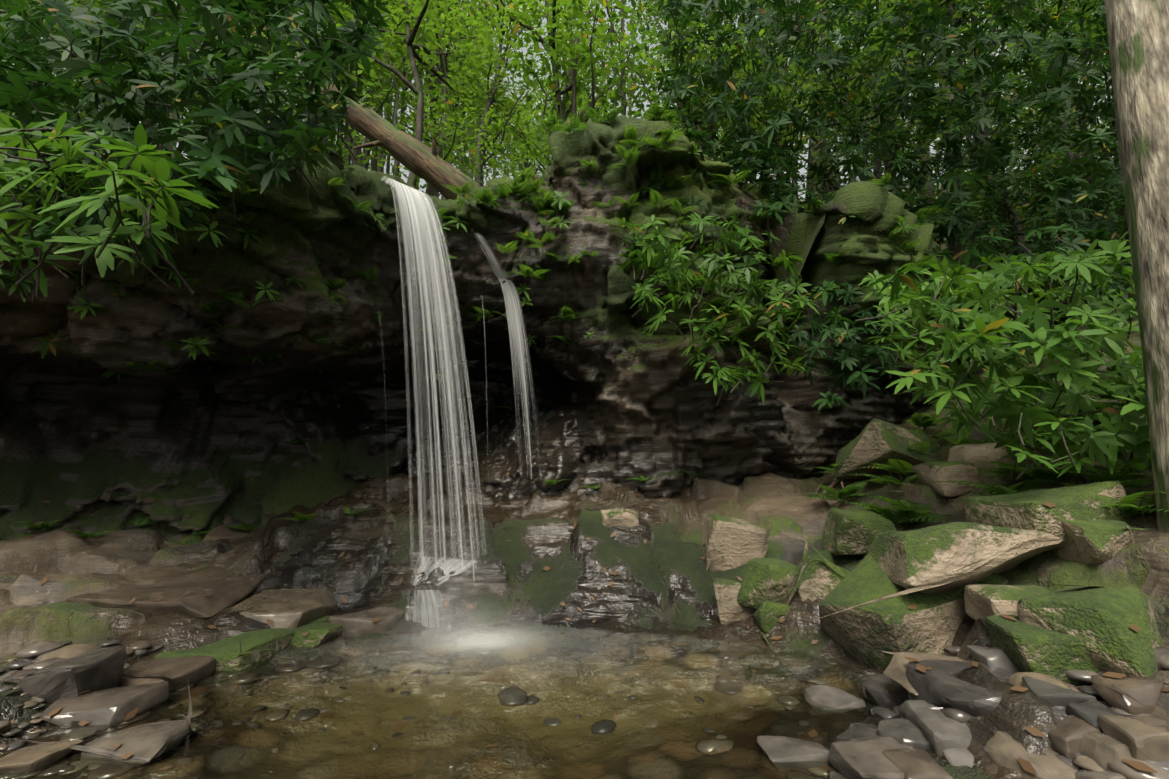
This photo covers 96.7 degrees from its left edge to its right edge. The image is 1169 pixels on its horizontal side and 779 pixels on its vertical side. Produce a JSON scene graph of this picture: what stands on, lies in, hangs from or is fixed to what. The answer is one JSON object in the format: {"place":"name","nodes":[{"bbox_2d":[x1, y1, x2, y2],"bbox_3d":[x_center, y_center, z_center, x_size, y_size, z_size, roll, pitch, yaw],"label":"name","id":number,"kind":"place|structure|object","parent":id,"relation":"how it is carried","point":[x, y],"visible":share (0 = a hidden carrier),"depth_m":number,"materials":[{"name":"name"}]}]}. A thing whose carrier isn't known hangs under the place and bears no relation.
{"place":"outdoors","nodes":[
{"label":"outdoors","id":0,"kind":"place"},
{"bbox_2d":[0,110,218,303],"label":"shrub","id":1,"kind":"object","parent":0,"point":[164,202],"depth_m":2.63,"materials":[{"name":"green plant"}]},
{"bbox_2d":[0,620,874,778],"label":"pool water","id":2,"kind":"structure","parent":0,"point":[681,701],"depth_m":3.02,"materials":[{"name":"brown liquid"}]},
{"bbox_2d":[833,724,877,741],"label":"rock","id":3,"kind":"object","parent":2,"relation":"in","point":[854,732],"visible":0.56,"depth_m":2.65,"materials":[{"name":"stone"}]},
{"bbox_2d":[12,0,1113,198],"label":"sky","id":4,"kind":"structure","parent":0,"point":[524,50],"materials":[{"name":"white"}]},
{"bbox_2d":[0,177,1168,778],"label":"ground","id":5,"kind":"structure","parent":0,"point":[664,573],"depth_m":5.09,"materials":[{"name":"brown stone"}]},
{"bbox_2d":[39,681,168,725],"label":"rock","id":6,"kind":"object","parent":5,"relation":"on","point":[108,705],"visible":0.81,"depth_m":2.97,"materials":[{"name":"stone"}]},
{"bbox_2d":[25,678,192,760],"bbox_3d":[-2.493,1.795,2.702,0.772,0.455,0.354,0,-8,1],"label":"boulder","id":7,"kind":"object","parent":5,"relation":"on","point":[147,742],"visible":0.69,"depth_m":2.63,"materials":[{"name":"stone"}]},
{"bbox_2d":[111,656,215,689],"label":"boulder","id":8,"kind":"object","parent":5,"relation":"on","point":[174,672],"visible":0.56,"depth_m":3.44,"materials":[{"name":"stone"}]},
{"bbox_2d":[66,574,267,618],"bbox_3d":[-3.545,1.852,4.504,1.049,0.312,0.960,0,-8,1],"label":"boulder","id":9,"kind":"object","parent":5,"relation":"on","point":[190,598],"visible":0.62,"depth_m":4.30,"materials":[{"name":"stone"}]},
{"bbox_2d":[0,0,445,174],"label":"tree","id":10,"kind":"object","parent":5,"relation":"on","point":[372,74],"depth_m":10.87,"materials":[{"name":"green plant"}]},
{"bbox_2d":[155,628,295,670],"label":"mossy rock","id":11,"kind":"object","parent":5,"relation":"on","point":[241,651],"visible":0.42,"depth_m":3.82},
{"bbox_2d":[219,588,337,628],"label":"rock","id":12,"kind":"object","parent":5,"relation":"on","point":[289,608],"visible":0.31,"depth_m":4.48,"materials":[{"name":"stone"}]},
{"bbox_2d":[290,616,341,646],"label":"mossy rock","id":13,"kind":"object","parent":5,"relation":"on","point":[320,632],"visible":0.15,"depth_m":4.15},
{"bbox_2d":[327,607,402,636],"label":"boulder","id":14,"kind":"object","parent":5,"relation":"on","point":[357,624],"visible":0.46,"depth_m":4.37,"materials":[{"name":"stone"}]},
{"bbox_2d":[405,590,454,628],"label":"cascade","id":15,"kind":"object","parent":5,"relation":"on","point":[428,599],"depth_m":4.58,"materials":[{"name":"liquid"}]},
{"bbox_2d":[411,556,478,585],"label":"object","id":16,"kind":"object","parent":5,"relation":"on","point":[454,568],"depth_m":5.13,"materials":[{"name":"liquid"}]},
{"bbox_2d":[405,19,491,199],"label":"forest tree","id":17,"kind":"object","parent":5,"relation":"on","point":[444,198],"visible":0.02,"depth_m":47.37,"materials":[{"name":"brown plant"}]},
{"bbox_2d":[392,505,510,638],"bbox_3d":[-1.124,1.560,4.356,1.026,1.231,0.020,0,-8,1],"label":"water spray","id":18,"kind":"object","parent":5,"relation":"on","point":[451,579],"visible":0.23,"depth_m":4.35,"materials":[{"name":"white liquid"}]},
{"bbox_2d":[414,2,498,189],"bbox_3d":[-5.931,-12.325,19.960,5.795,15.043,4.003,3,-8,-20],"label":"forest tree","id":19,"kind":"object","parent":5,"relation":"on","point":[429,79],"visible":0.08,"depth_m":20.21,"materials":[{"name":"brown plant"}]},
{"bbox_2d":[377,593,551,642],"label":"water splash","id":20,"kind":"object","parent":5,"relation":"on","point":[467,619],"visible":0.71,"depth_m":4.20,"materials":[{"name":"white liquid"}]},
{"bbox_2d":[428,23,532,170],"bbox_3d":[-5.629,-12.349,25.626,5.368,13.798,6.029,3,-8,-19],"label":"forest tree","id":21,"kind":"object","parent":5,"relation":"on","point":[463,107],"visible":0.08,"depth_m":25.46,"materials":[{"name":"brown plant"}]},
{"bbox_2d":[458,56,520,178],"bbox_3d":[-5.749,-14.742,30.808,5.234,13.300,4.640,5,-9,-32],"label":"forest tree","id":22,"kind":"object","parent":5,"relation":"on","point":[480,122],"visible":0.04,"depth_m":30.64,"materials":[{"name":"brown plant"}]},
{"bbox_2d":[451,0,528,178],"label":"forest tree","id":23,"kind":"object","parent":5,"relation":"on","point":[471,157],"visible":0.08,"depth_m":37.02,"materials":[{"name":"brown plant"}]},
{"bbox_2d":[243,0,792,200],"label":"trees","id":24,"kind":"object","parent":5,"relation":"on","point":[571,48],"depth_m":12.32,"materials":[{"name":"green plant"}]},
{"bbox_2d":[8,0,1110,182],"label":"forest","id":25,"kind":"object","parent":5,"relation":"on","point":[475,68],"depth_m":25.95,"materials":[{"name":"green plant"}]},
{"bbox_2d":[0,115,1132,541],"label":"cliff rock","id":26,"kind":"object","parent":5,"relation":"on","point":[620,397],"visible":0.52,"depth_m":6.93,"materials":[{"name":"grey stone"}]},
{"bbox_2d":[0,0,391,270],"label":"rhododendron","id":27,"kind":"object","parent":26,"relation":"on","point":[229,125],"depth_m":3.75,"materials":[{"name":"green plant"}]},
{"bbox_2d":[270,350,284,358],"bbox_3d":[-3.705,-0.413,6.249,0.203,0.142,0.205,0,-8,1],"label":"rhodo sprig","id":28,"kind":"object","parent":26,"relation":"on","point":[278,355],"visible":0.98,"depth_m":6.22,"materials":[{"name":"green plant"}]},
{"bbox_2d":[282,331,306,337],"bbox_3d":[-3.414,-0.642,6.162,0.256,0.129,0.261,0,-8,1],"label":"rhodo sprig","id":29,"kind":"object","parent":26,"relation":"on","point":[293,335],"visible":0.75,"depth_m":6.11,"materials":[{"name":"green plant"}]},
{"bbox_2d":[13,406,707,539],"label":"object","id":30,"kind":"object","parent":26,"relation":"on","point":[241,524],"depth_m":6.30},
{"bbox_2d":[294,56,479,200],"bbox_3d":[-3.265,-4.093,8.335,4.048,0.947,0.814,40,-3,9],"label":"fallen log","id":31,"kind":"object","parent":26,"relation":"on","point":[432,167],"visible":0.65,"depth_m":8.18,"materials":[{"name":"brown wood"}]},
{"bbox_2d":[185,178,616,355],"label":"cliff ferns","id":32,"kind":"object","parent":26,"relation":"on","point":[481,198],"depth_m":6.81,"materials":[{"name":"green plant"}]},
{"bbox_2d":[379,177,486,578],"bbox_3d":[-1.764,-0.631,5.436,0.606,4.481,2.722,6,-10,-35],"label":"waterfall","id":33,"kind":"object","parent":26,"relation":"on","point":[410,194],"visible":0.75,"depth_m":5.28,"materials":[{"name":"liquid"}]},
{"bbox_2d":[423,373,444,382],"bbox_3d":[-1.937,-0.137,6.645,0.287,0.163,0.217,-2,-8,14],"label":"rhodo sprig","id":34,"kind":"object","parent":26,"relation":"on","point":[436,375],"depth_m":6.66,"materials":[{"name":"green plant"}]},
{"bbox_2d":[0,101,983,381],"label":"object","id":35,"kind":"object","parent":26,"relation":"on","point":[172,273],"visible":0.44,"depth_m":5.92,"materials":[{"name":"green plant"}]},
{"bbox_2d":[476,234,508,278],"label":"waterfall","id":36,"kind":"object","parent":26,"relation":"on","point":[497,271],"visible":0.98,"depth_m":7.11,"materials":[{"name":"grey liquid"}]},
{"bbox_2d":[0,98,988,373],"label":"wall ferns","id":37,"kind":"object","parent":26,"relation":"on","point":[668,137],"depth_m":6.74,"materials":[{"name":"green plant"}]},
{"bbox_2d":[318,337,341,343],"bbox_3d":[-3.030,-0.589,6.129,0.233,0.097,0.238,-3,-9,22],"label":"rhodo sprig","id":38,"kind":"object","parent":37,"relation":"on","point":[329,339],"visible":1,"depth_m":6.16,"materials":[{"name":"green plant"}]},
{"bbox_2d":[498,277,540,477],"bbox_3d":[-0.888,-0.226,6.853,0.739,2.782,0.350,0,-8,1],"label":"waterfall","id":39,"kind":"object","parent":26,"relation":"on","point":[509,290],"visible":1,"depth_m":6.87,"materials":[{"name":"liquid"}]},
{"bbox_2d":[615,210,819,405],"bbox_3d":[1.548,-1.014,6.139,2.435,2.485,1.208,0,-8,1],"label":"rhododendron","id":40,"kind":"object","parent":26,"relation":"on","point":[685,276],"depth_m":6.02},
{"bbox_2d":[638,125,823,254],"bbox_3d":[1.810,-3.091,7.844,3.768,2.762,1.940,0,-8,1],"label":"rhododendron","id":41,"kind":"object","parent":26,"relation":"on","point":[764,155],"depth_m":7.28,"materials":[{"name":"green plant"}]},
{"bbox_2d":[778,272,908,410],"bbox_3d":[3.299,-0.631,6.623,1.849,1.835,1.020,0,-8,1],"label":"rhododendron","id":42,"kind":"object","parent":26,"relation":"on","point":[841,333],"visible":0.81,"depth_m":6.55,"materials":[{"name":"green plant"}]},
{"bbox_2d":[653,0,1136,337],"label":"rhododendron thicket","id":43,"kind":"object","parent":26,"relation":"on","point":[1005,151],"depth_m":7.91,"materials":[{"name":"green plant"}]},
{"bbox_2d":[0,639,1168,778],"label":"pebbles","id":44,"kind":"object","parent":5,"relation":"on","point":[46,653],"visible":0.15,"depth_m":2.68,"materials":[{"name":"stone"}]},
{"bbox_2d":[0,740,84,773],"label":"rock","id":45,"kind":"object","parent":44,"relation":"on","point":[31,758],"visible":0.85,"depth_m":2.50,"materials":[{"name":"stone"}]},
{"bbox_2d":[0,646,126,704],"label":"boulder","id":46,"kind":"object","parent":44,"relation":"on","point":[91,670],"visible":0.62,"depth_m":3.03,"materials":[{"name":"stone"}]},
{"bbox_2d":[882,748,953,778],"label":"rock","id":47,"kind":"object","parent":44,"relation":"on","point":[912,763],"visible":0.96,"depth_m":2.28,"materials":[{"name":"stone"}]},
{"bbox_2d":[898,700,971,755],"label":"rock","id":48,"kind":"object","parent":44,"relation":"on","point":[941,731],"visible":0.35,"depth_m":2.46,"materials":[{"name":"stone"}]},
{"bbox_2d":[942,748,973,767],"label":"rock","id":49,"kind":"object","parent":44,"relation":"on","point":[956,757],"visible":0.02,"depth_m":2.33,"materials":[{"name":"stone"}]},
{"bbox_2d":[967,645,1018,672],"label":"rock","id":50,"kind":"object","parent":44,"relation":"on","point":[992,656],"visible":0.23,"depth_m":2.84,"materials":[{"name":"stone"}]},
{"bbox_2d":[983,731,1077,778],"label":"rock","id":51,"kind":"object","parent":44,"relation":"on","point":[1003,749],"visible":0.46,"depth_m":2.18,"materials":[{"name":"stone"}]},
{"bbox_2d":[1022,676,1096,706],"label":"rock","id":52,"kind":"object","parent":44,"relation":"on","point":[1053,695],"visible":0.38,"depth_m":2.37,"materials":[{"name":"stone"}]},
{"bbox_2d":[1048,715,1101,757],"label":"rock","id":53,"kind":"object","parent":44,"relation":"on","point":[1067,734],"visible":0.6,"depth_m":2.18,"materials":[{"name":"stone"}]},
{"bbox_2d":[1017,578,1163,677],"bbox_3d":[2.733,1.243,2.774,0.549,0.435,0.542,4,-17,-24],"label":"boulder","id":54,"kind":"object","parent":44,"relation":"on","point":[1097,620],"visible":0.88,"depth_m":2.62,"materials":[{"name":"green stone"}]},
{"bbox_2d":[1075,768,1127,778],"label":"rock","id":55,"kind":"object","parent":44,"relation":"on","point":[1081,773],"visible":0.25,"depth_m":2.02,"materials":[{"name":"stone"}]},
{"bbox_2d":[1079,733,1131,770],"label":"rock","id":56,"kind":"object","parent":44,"relation":"on","point":[1101,750],"visible":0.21,"depth_m":2.06,"materials":[{"name":"stone"}]},
{"bbox_2d":[1097,714,1168,761],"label":"rock","id":57,"kind":"object","parent":44,"relation":"on","point":[1142,740],"visible":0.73,"depth_m":2.02,"materials":[{"name":"stone"}]},
{"bbox_2d":[0,471,1168,774],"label":"leaf litter","id":58,"kind":"object","parent":5,"relation":"on","point":[1026,765],"visible":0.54,"depth_m":2.94,"materials":[{"name":"brown plant"}]},
{"bbox_2d":[600,508,638,526],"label":"rock","id":59,"kind":"object","parent":5,"relation":"on","point":[621,517],"visible":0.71,"depth_m":5.61,"materials":[{"name":"beige stone"}]},
{"bbox_2d":[585,0,779,125],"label":"forest tree","id":60,"kind":"object","parent":5,"relation":"on","point":[638,59],"visible":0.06,"depth_m":22.18,"materials":[{"name":"brown plant"}]},
{"bbox_2d":[713,578,756,624],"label":"boulder","id":61,"kind":"object","parent":5,"relation":"on","point":[731,610],"visible":0.67,"depth_m":4.54,"materials":[{"name":"beige stone"}]},
{"bbox_2d":[701,513,771,571],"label":"boulder","id":62,"kind":"object","parent":5,"relation":"on","point":[730,543],"visible":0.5,"depth_m":5.09,"materials":[{"name":"beige stone"}]},
{"bbox_2d":[737,558,799,609],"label":"boulder","id":63,"kind":"object","parent":5,"relation":"on","point":[769,579],"visible":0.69,"depth_m":4.42,"materials":[{"name":"green stone"}]},
{"bbox_2d":[754,601,789,657],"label":"mossy rock","id":64,"kind":"object","parent":5,"relation":"on","point":[768,615],"visible":0.6,"depth_m":4.27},
{"bbox_2d":[757,735,828,761],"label":"rock","id":65,"kind":"object","parent":5,"relation":"on","point":[780,749],"visible":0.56,"depth_m":2.59,"materials":[{"name":"stone"}]},
{"bbox_2d":[783,0,821,197],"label":"forest tree","id":66,"kind":"object","parent":5,"relation":"on","point":[811,152],"visible":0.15,"depth_m":18.86,"materials":[{"name":"brown plant"}]},
{"bbox_2d":[786,539,849,605],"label":"boulder","id":67,"kind":"object","parent":5,"relation":"on","point":[823,578],"visible":0.52,"depth_m":4.27,"materials":[{"name":"beige stone"}]},
{"bbox_2d":[799,22,836,201],"bbox_3d":[11.155,-15.812,24.282,5.729,18.890,4.499,-3,-9,22],"label":"forest tree","id":68,"kind":"object","parent":5,"relation":"on","point":[821,79],"visible":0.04,"depth_m":24.13,"materials":[{"name":"brown plant"}]},
{"bbox_2d":[742,0,919,196],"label":"forest tree","id":69,"kind":"object","parent":5,"relation":"on","point":[819,147],"visible":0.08,"depth_m":14.10,"materials":[{"name":"brown plant"}]},
{"bbox_2d":[805,685,865,707],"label":"rock","id":70,"kind":"object","parent":5,"relation":"on","point":[830,696],"visible":0.46,"depth_m":3.17,"materials":[{"name":"stone"}]},
{"bbox_2d":[798,471,894,499],"bbox_3d":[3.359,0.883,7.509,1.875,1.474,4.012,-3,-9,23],"label":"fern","id":71,"kind":"object","parent":5,"relation":"on","point":[832,484],"visible":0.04,"depth_m":6.55,"materials":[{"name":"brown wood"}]},
{"bbox_2d":[829,29,878,182],"bbox_3d":[17.441,-20.433,34.572,7.012,17.959,5.819,-2,-8,13],"label":"forest tree","id":72,"kind":"object","parent":5,"relation":"on","point":[837,137],"depth_m":35.32,"materials":[{"name":"brown plant"}]},
{"bbox_2d":[822,508,896,555],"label":"boulder","id":73,"kind":"object","parent":5,"relation":"on","point":[851,532],"visible":0.81,"depth_m":4.59,"materials":[{"name":"green stone"}]},
{"bbox_2d":[596,0,1130,266],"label":"understory","id":74,"kind":"object","parent":5,"relation":"on","point":[855,97],"depth_m":11.24,"materials":[{"name":"green plant"}]},
{"bbox_2d":[827,736,913,778],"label":"rock","id":75,"kind":"object","parent":5,"relation":"on","point":[862,759],"visible":0.62,"depth_m":2.38,"materials":[{"name":"stone"}]},
{"bbox_2d":[861,674,909,709],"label":"rock","id":76,"kind":"object","parent":5,"relation":"on","point":[876,691],"visible":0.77,"depth_m":3.09,"materials":[{"name":"stone"}]},
{"bbox_2d":[834,418,940,478],"bbox_3d":[3.686,0.806,6.258,1.087,0.501,0.810,12,-31,-12],"label":"boulder","id":77,"kind":"object","parent":5,"relation":"on","point":[878,441],"visible":0.73,"depth_m":5.98,"materials":[{"name":"stone"}]},
{"bbox_2d":[876,718,930,749],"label":"rock","id":78,"kind":"object","parent":5,"relation":"on","point":[905,731],"visible":0.31,"depth_m":2.53,"materials":[{"name":"stone"}]},
{"bbox_2d":[874,74,935,201],"bbox_3d":[16.239,-15.417,24.179,6.991,15.671,6.614,-5,-10,33],"label":"forest tree","id":79,"kind":"object","parent":5,"relation":"on","point":[928,171],"depth_m":24.09,"materials":[{"name":"brown plant"}]},
{"bbox_2d":[819,530,1007,673],"bbox_3d":[2.394,1.640,3.831,1.095,0.672,0.972,-16,8,-20],"label":"boulder","id":80,"kind":"object","parent":5,"relation":"on","point":[930,623],"visible":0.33,"depth_m":3.52,"materials":[{"name":"stone"}]},
{"bbox_2d":[878,461,978,496],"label":"boulder","id":81,"kind":"object","parent":5,"relation":"on","point":[928,473],"visible":0.83,"depth_m":5.01,"materials":[{"name":"grey stone"}]},
{"bbox_2d":[812,522,1063,620],"bbox_3d":[2.410,1.392,3.818,1.632,0.755,1.122,2,-21,14],"label":"boulder","id":82,"kind":"object","parent":5,"relation":"on","point":[941,558],"visible":0.92,"depth_m":3.42,"materials":[{"name":"beige stone"}]},
{"bbox_2d":[935,33,978,266],"bbox_3d":[9.421,-12.745,16.026,6.824,20.062,6.135,0,-8,1],"label":"forest tree","id":83,"kind":"object","parent":5,"relation":"on","point":[946,136],"visible":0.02,"depth_m":14.24,"materials":[{"name":"brown plant"}]},
{"bbox_2d":[906,659,1013,715],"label":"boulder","id":84,"kind":"object","parent":5,"relation":"on","point":[939,684],"visible":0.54,"depth_m":2.66,"materials":[{"name":"stone"}]},
{"bbox_2d":[879,650,964,695],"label":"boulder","id":85,"kind":"object","parent":84,"relation":"on","point":[895,669],"visible":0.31,"depth_m":3.01,"materials":[{"name":"stone"}]},
{"bbox_2d":[948,440,1012,470],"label":"boulder","id":86,"kind":"object","parent":5,"relation":"on","point":[976,454],"visible":0.48,"depth_m":5.13,"materials":[{"name":"grey stone"}]},
{"bbox_2d":[792,338,1168,524],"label":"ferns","id":87,"kind":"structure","parent":5,"relation":"on","point":[902,513],"depth_m":4.80,"materials":[{"name":"green plant"}]},
{"bbox_2d":[964,584,1049,627],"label":"boulder","id":88,"kind":"object","parent":5,"relation":"on","point":[982,601],"visible":0.4,"depth_m":3.17,"materials":[{"name":"beige stone"}]},
{"bbox_2d":[962,0,1095,229],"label":"forest tree","id":89,"kind":"object","parent":5,"relation":"on","point":[1070,153],"visible":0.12,"depth_m":15.47,"materials":[{"name":"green plant"}]},
{"bbox_2d":[1017,8,1064,188],"bbox_3d":[20.002,-17.210,22.456,7.255,19.873,8.072,-3,-8,19],"label":"forest tree","id":90,"kind":"object","parent":5,"relation":"on","point":[1057,156],"visible":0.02,"depth_m":21.84,"materials":[{"name":"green plant"}]},
{"bbox_2d":[985,615,1100,684],"bbox_3d":[2.514,1.408,2.787,0.522,0.303,0.492,0,-8,1],"label":"boulder","id":91,"kind":"object","parent":5,"relation":"on","point":[1023,646],"visible":0.46,"depth_m":2.66,"materials":[{"name":"green stone"}]},
{"bbox_2d":[961,480,1129,550],"bbox_3d":[3.419,0.980,3.859,0.958,0.482,0.831,-4,-17,-9],"label":"boulder","id":92,"kind":"object","parent":5,"relation":"on","point":[1025,510],"visible":0.52,"depth_m":3.57,"materials":[{"name":"green stone"}]},
{"bbox_2d":[1066,699,1132,732],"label":"rock","id":93,"kind":"object","parent":5,"relation":"on","point":[1089,711],"visible":0.44,"depth_m":2.24,"materials":[{"name":"stone"}]},
{"bbox_2d":[1054,519,1147,564],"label":"boulder","id":94,"kind":"object","parent":5,"relation":"on","point":[1091,542],"visible":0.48,"depth_m":3.29,"materials":[{"name":"green stone"}]},
{"bbox_2d":[1091,674,1168,714],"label":"rock","id":95,"kind":"object","parent":5,"relation":"on","point":[1133,695],"visible":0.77,"depth_m":2.33,"materials":[{"name":"stone"}]},
{"bbox_2d":[1104,0,1168,532],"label":"tree","id":96,"kind":"object","parent":5,"relation":"on","point":[1138,36],"visible":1,"depth_m":3.53,"materials":[{"name":"brown plant"}]},
{"bbox_2d":[1154,646,1168,671],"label":"rock","id":97,"kind":"object","parent":5,"relation":"on","point":[1159,652],"visible":0.1,"depth_m":2.51,"materials":[{"name":"stone"}]},
{"bbox_2d":[855,231,1150,486],"bbox_3d":[4.394,-0.300,5.324,5.687,2.974,2.536,8,-11,-43],"label":"shrub","id":98,"kind":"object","parent":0,"point":[1109,435],"depth_m":4.02,"materials":[{"name":"green plant"}]}
]}

